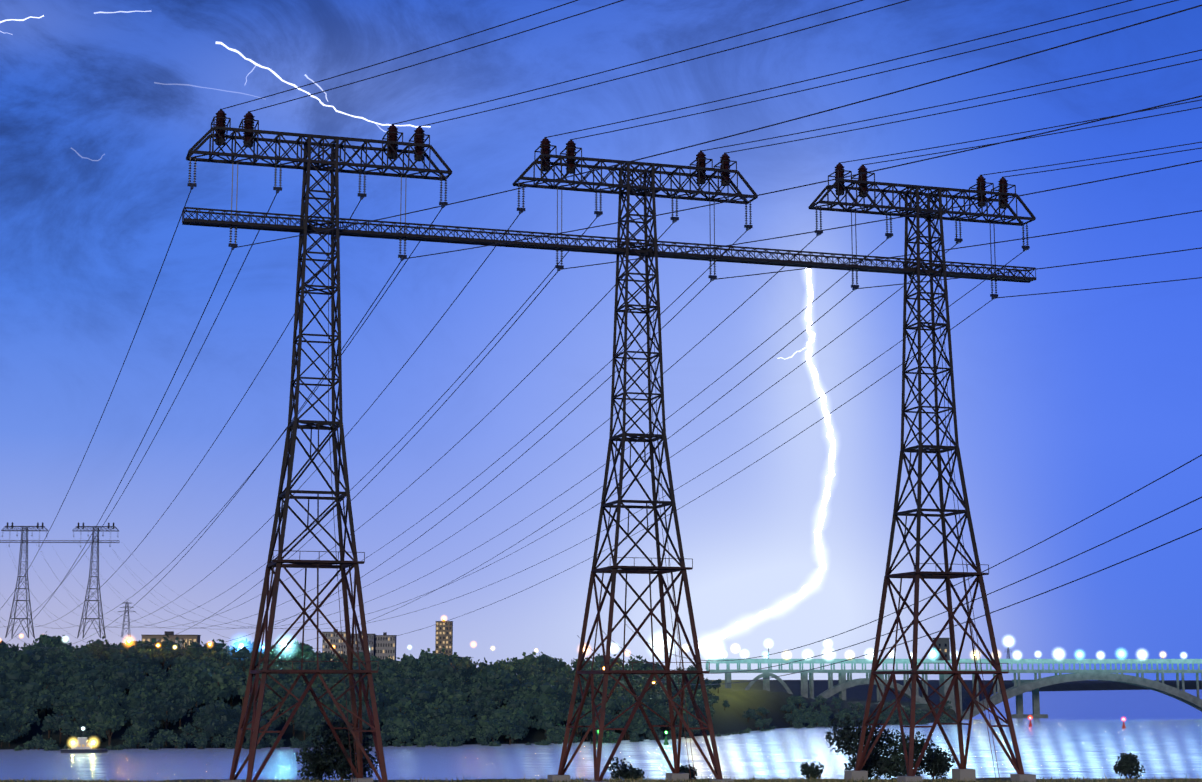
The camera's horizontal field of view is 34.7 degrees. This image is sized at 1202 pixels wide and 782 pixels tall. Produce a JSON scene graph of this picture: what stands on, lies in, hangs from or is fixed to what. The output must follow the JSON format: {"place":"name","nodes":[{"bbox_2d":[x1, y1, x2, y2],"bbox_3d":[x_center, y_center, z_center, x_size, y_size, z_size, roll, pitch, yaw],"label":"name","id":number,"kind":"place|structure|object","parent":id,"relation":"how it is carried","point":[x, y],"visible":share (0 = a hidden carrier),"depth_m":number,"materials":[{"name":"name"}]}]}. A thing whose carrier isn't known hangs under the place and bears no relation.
{"place":"outdoors","nodes":[
{"label":"outdoors","id":0,"kind":"place"},
{"bbox_2d":[0,689,1201,780],"bbox_3d":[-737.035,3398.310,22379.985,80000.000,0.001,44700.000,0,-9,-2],"label":"river water","id":1,"kind":"structure","parent":0,"point":[1081,734],"depth_m":669.27,"materials":[{"name":"blue liquid"}]},
{"bbox_2d":[61,737,107,752],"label":"boat","id":2,"kind":"object","parent":1,"relation":"on","point":[81,745],"visible":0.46,"depth_m":683.81,"materials":[{"name":"white"}]},
{"bbox_2d":[706,638,1201,718],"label":"bridge","id":3,"kind":"structure","parent":1,"relation":"in","point":[1019,688],"depth_m":1294.99,"materials":[{"name":"concrete"}]},
{"bbox_2d":[0,669,1201,781],"bbox_3d":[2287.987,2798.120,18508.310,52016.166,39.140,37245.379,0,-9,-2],"label":"ground","id":4,"kind":"structure","parent":0,"point":[739,698],"depth_m":1031.75,"materials":[{"name":"green plant"}]},
{"bbox_2d":[1,522,46,638],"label":"pylon","id":5,"kind":"object","parent":4,"relation":"on","point":[21,556],"visible":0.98,"depth_m":895.24,"materials":[{"name":"grey metal"}]},
{"bbox_2d":[72,522,118,638],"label":"pylon","id":6,"kind":"object","parent":4,"relation":"on","point":[94,557],"visible":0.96,"depth_m":896.28,"materials":[{"name":"grey metal"}]},
{"bbox_2d":[0,540,119,542],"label":"pylon walkway","id":7,"kind":"structure","parent":6,"relation":"attached to","point":[59,540],"depth_m":896.97,"materials":[{"name":"grey metal"}]},
{"bbox_2d":[118,602,134,636],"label":"distant pylon","id":8,"kind":"object","parent":4,"relation":"on","point":[125,610],"visible":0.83,"depth_m":1490.19,"materials":[{"name":"grey metal"}]},
{"bbox_2d":[142,631,200,668],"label":"building","id":9,"kind":"structure","parent":4,"relation":"on","point":[194,638],"depth_m":1328.87,"materials":[{"name":"brown"}]},
{"bbox_2d":[296,744,337,780],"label":"bush","id":10,"kind":"object","parent":4,"relation":"on","point":[317,767],"visible":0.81,"depth_m":241.91,"materials":[{"name":"green plant"}]},
{"bbox_2d":[186,109,451,781],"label":"pylon","id":11,"kind":"object","parent":4,"relation":"on","point":[249,138],"visible":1,"depth_m":219.58,"materials":[{"name":"metal"}]},
{"bbox_2d":[0,0,1201,648],"bbox_3d":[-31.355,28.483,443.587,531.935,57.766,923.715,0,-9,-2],"label":"conductors","id":12,"kind":"object","parent":11,"relation":"on","point":[670,254],"visible":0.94,"depth_m":224.60,"materials":[{"name":"black"}]},
{"bbox_2d":[182,207,1035,282],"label":"pylon walkway truss","id":13,"kind":"object","parent":11,"relation":"attached to","point":[384,234],"visible":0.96,"depth_m":231.54,"materials":[{"name":"metal"}]},
{"bbox_2d":[322,629,350,660],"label":"apartment block","id":14,"kind":"structure","parent":4,"relation":"on","point":[335,640],"depth_m":1628.32,"materials":[{"name":"grey concrete"}]},
{"bbox_2d":[309,716,378,781],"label":"bush","id":15,"kind":"object","parent":4,"relation":"on","point":[340,764],"visible":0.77,"depth_m":237.87,"materials":[{"name":"green plant"}]},
{"bbox_2d":[351,631,375,658],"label":"apartment block","id":16,"kind":"structure","parent":4,"relation":"on","point":[371,637],"depth_m":1634.15,"materials":[{"name":"grey concrete"}]},
{"bbox_2d":[375,632,396,663],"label":"apartment block","id":17,"kind":"structure","parent":4,"relation":"on","point":[384,647],"depth_m":1639.27,"materials":[{"name":"grey concrete"}]},
{"bbox_2d":[435,619,452,655],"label":"tower block","id":18,"kind":"structure","parent":4,"relation":"on","point":[444,634],"depth_m":1879.72,"materials":[{"name":"brown"}]},
{"bbox_2d":[0,631,956,750],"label":"bank trees","id":19,"kind":"object","parent":4,"relation":"on","point":[26,660],"visible":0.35,"depth_m":792.21,"materials":[{"name":"green plant"}]},
{"bbox_2d":[0,773,1201,781],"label":"grass tufts","id":20,"kind":"object","parent":4,"relation":"on","point":[802,779],"visible":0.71,"depth_m":232.70,"materials":[{"name":"yellow"}]},
{"bbox_2d":[21,618,1183,743],"bbox_3d":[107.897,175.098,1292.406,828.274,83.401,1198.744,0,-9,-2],"label":"lamp bulbs","id":21,"kind":"object","parent":4,"relation":"on","point":[661,645],"depth_m":891.97,"materials":[{"name":"white glass"}]},
{"bbox_2d":[608,757,644,779],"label":"bush","id":22,"kind":"object","parent":4,"relation":"on","point":[625,772],"visible":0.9,"depth_m":251.44,"materials":[{"name":"green plant"}]},
{"bbox_2d":[512,137,757,781],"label":"pylon","id":23,"kind":"object","parent":4,"relation":"on","point":[545,156],"visible":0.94,"depth_m":230.88,"materials":[{"name":"metal"}]},
{"bbox_2d":[679,764,696,778],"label":"bush","id":24,"kind":"object","parent":4,"relation":"on","point":[683,769],"visible":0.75,"depth_m":250.83,"materials":[{"name":"green plant"}]},
{"bbox_2d":[800,762,824,778],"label":"bush","id":25,"kind":"object","parent":4,"relation":"on","point":[812,771],"visible":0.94,"depth_m":252.41,"materials":[{"name":"green plant"}]},
{"bbox_2d":[825,713,898,778],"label":"bush","id":26,"kind":"object","parent":4,"relation":"on","point":[847,738],"visible":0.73,"depth_m":250.00,"materials":[{"name":"green plant"}]},
{"bbox_2d":[879,728,935,779],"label":"bush","id":27,"kind":"object","parent":4,"relation":"on","point":[900,770],"visible":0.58,"depth_m":248.85,"materials":[{"name":"green plant"}]},
{"bbox_2d":[808,162,1035,781],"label":"pylon","id":28,"kind":"object","parent":4,"relation":"on","point":[917,574],"visible":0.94,"depth_m":242.01,"materials":[{"name":"metal"}]},
{"bbox_2d":[917,745,954,778],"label":"bush","id":29,"kind":"object","parent":4,"relation":"on","point":[938,764],"visible":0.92,"depth_m":252.00,"materials":[{"name":"green plant"}]},
{"bbox_2d":[1113,752,1145,778],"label":"bush","id":30,"kind":"object","parent":4,"relation":"on","point":[1127,764],"visible":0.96,"depth_m":253.40,"materials":[{"name":"green plant"}]},
{"bbox_2d":[0,0,1201,679],"label":"sky","id":31,"kind":"structure","parent":0,"point":[1071,404],"materials":[{"name":"blue"}]},
{"bbox_2d":[577,454,1201,684],"bbox_3d":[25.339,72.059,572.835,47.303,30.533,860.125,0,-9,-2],"label":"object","id":32,"kind":"object","parent":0,"point":[957,584],"visible":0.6,"depth_m":264.64,"materials":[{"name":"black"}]}
]}

